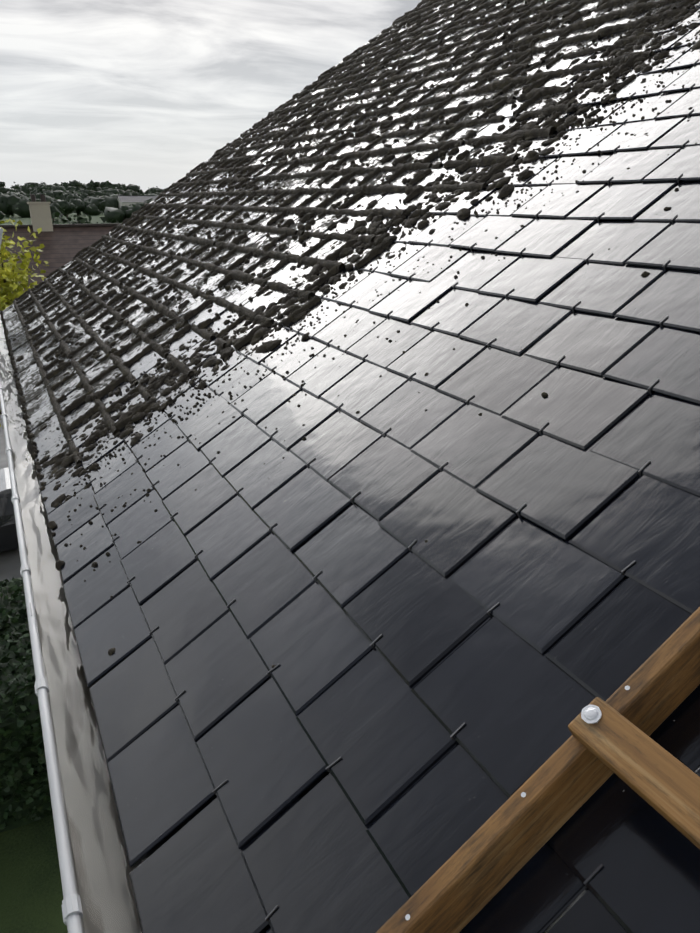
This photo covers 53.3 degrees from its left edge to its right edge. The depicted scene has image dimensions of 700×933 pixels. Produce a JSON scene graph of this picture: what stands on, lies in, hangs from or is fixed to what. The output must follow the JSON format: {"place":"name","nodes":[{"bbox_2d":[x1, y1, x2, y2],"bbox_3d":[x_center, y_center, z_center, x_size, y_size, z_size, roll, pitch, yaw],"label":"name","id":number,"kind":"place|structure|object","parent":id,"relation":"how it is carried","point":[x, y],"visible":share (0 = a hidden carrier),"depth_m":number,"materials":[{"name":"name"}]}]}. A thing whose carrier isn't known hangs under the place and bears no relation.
{"place":"outdoors","nodes":[
{"label":"outdoors","id":0,"kind":"place"},
{"bbox_2d":[0,227,2,247],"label":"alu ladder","id":1,"kind":"object","parent":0,"point":[1,231],"visible":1,"depth_m":4.95,"materials":[{"name":"silver metal"}]},
{"bbox_2d":[0,405,21,581],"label":"driveway","id":2,"kind":"structure","parent":0,"point":[10,563],"depth_m":14.25,"materials":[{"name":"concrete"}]},
{"bbox_2d":[0,467,18,551],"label":"car","id":3,"kind":"object","parent":2,"relation":"on","point":[8,537],"depth_m":14.10,"materials":[{"name":"black metal"}]},
{"bbox_2d":[0,218,48,428],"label":"tree","id":4,"kind":"object","parent":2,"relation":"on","point":[12,278],"depth_m":10.95,"materials":[{"name":"plant"}]},
{"bbox_2d":[0,226,114,293],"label":"neighbour roof","id":5,"kind":"structure","parent":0,"point":[64,246],"depth_m":30.05,"materials":[{"name":"brown tile"}]},
{"bbox_2d":[27,202,52,231],"bbox_3d":[-13.497,-10.691,30.555,0.900,1.680,0.660,-10,23,-25],"label":"neighbour chimney","id":6,"kind":"object","parent":5,"relation":"on","point":[40,213],"visible":0.82,"depth_m":30.23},
{"bbox_2d":[30,194,45,201],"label":"chimney pots","id":7,"kind":"object","parent":6,"relation":"on","point":[33,198],"visible":1,"depth_m":30.14,"materials":[{"name":"ceramic"}]},
{"bbox_2d":[0,212,122,932],"bbox_3d":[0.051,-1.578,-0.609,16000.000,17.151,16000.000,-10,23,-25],"label":"ground","id":8,"kind":"structure","parent":0,"point":[31,895],"depth_m":7.59,"materials":[{"name":"green plant"}]},
{"bbox_2d":[0,577,52,831],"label":"hedge","id":9,"kind":"object","parent":8,"relation":"on","point":[12,777],"depth_m":8.08,"materials":[{"name":"green plant"}]},
{"bbox_2d":[52,207,117,223],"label":"bushes","id":10,"kind":"object","parent":8,"relation":"on","point":[80,220],"visible":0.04,"depth_m":50.12,"materials":[{"name":"green plant"}]},
{"bbox_2d":[117,198,143,208],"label":"walls","id":11,"kind":"structure","parent":8,"relation":"on","point":[120,204],"depth_m":295.80,"materials":[{"name":"beige paint"}]},
{"bbox_2d":[117,196,157,201],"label":"roof","id":12,"kind":"structure","parent":11,"relation":"on","point":[133,198],"depth_m":298.49,"materials":[{"name":"grey tile"}]},
{"bbox_3d":[-13.883,-7.726,31.480,30.000,5.720,9.400,-10,23,-25],"label":"neighbouring building","id":13,"kind":"object","parent":8,"relation":"on","visible":0},
{"bbox_2d":[0,223,120,227],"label":"roof ridge","id":14,"kind":"structure","parent":13,"relation":"on","point":[59,225],"depth_m":30.96,"materials":[{"name":"brown tile"}]},
{"bbox_2d":[0,315,141,932],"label":"gutter water","id":15,"kind":"structure","parent":0,"point":[103,869],"depth_m":1.29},
{"bbox_2d":[0,180,167,222],"bbox_3d":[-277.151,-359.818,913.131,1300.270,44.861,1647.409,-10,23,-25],"label":"tree crowns","id":16,"kind":"object","parent":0,"point":[74,199],"visible":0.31,"depth_m":302.72,"materials":[{"name":"green plant"}]},
{"bbox_2d":[0,0,421,191],"label":"sky","id":17,"kind":"structure","parent":0,"point":[142,93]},
{"bbox_3d":[1.353,-2.284,3.380,5.955,4.011,7.400,-10,23,-25],"label":"barge board and fascia","id":18,"kind":"object","parent":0,"visible":0},
{"bbox_2d":[0,375,82,932],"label":"gutter","id":19,"kind":"object","parent":18,"relation":"attached to","point":[73,920],"visible":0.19,"depth_m":1.26,"materials":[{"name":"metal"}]},
{"bbox_2d":[0,387,82,924],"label":"gutter brackets","id":20,"kind":"object","parent":19,"relation":"attached to","point":[71,904],"visible":0.27,"depth_m":0.96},
{"bbox_2d":[13,342,328,932],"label":"slate edge shadows","id":21,"kind":"object","parent":18,"relation":"on","point":[152,850],"depth_m":1.02,"materials":[{"name":"black"}]},
{"bbox_2d":[2,0,699,932],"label":"roof slates","id":22,"kind":"object","parent":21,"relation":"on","point":[390,814],"visible":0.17,"depth_m":1.25,"materials":[{"name":"black stone"}]},
{"bbox_2d":[0,0,699,667],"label":"moss","id":23,"kind":"object","parent":22,"relation":"on","point":[624,60],"visible":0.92,"depth_m":3.06,"materials":[{"name":"plant"}]},
{"bbox_2d":[25,27,698,921],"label":"slate hooks","id":24,"kind":"object","parent":22,"relation":"attached to","point":[383,435],"visible":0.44,"depth_m":1.46,"materials":[{"name":"grey metal"}]},
{"bbox_2d":[376,607,699,932],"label":"roof ladder","id":25,"kind":"object","parent":22,"relation":"on","point":[464,884],"visible":0.98,"depth_m":0.70,"materials":[{"name":"brown wood"}]},
{"bbox_2d":[405,685,629,919],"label":"screws","id":26,"kind":"object","parent":25,"relation":"attached to","point":[591,714],"visible":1,"depth_m":0.70,"materials":[{"name":"silver metal"}]}
]}

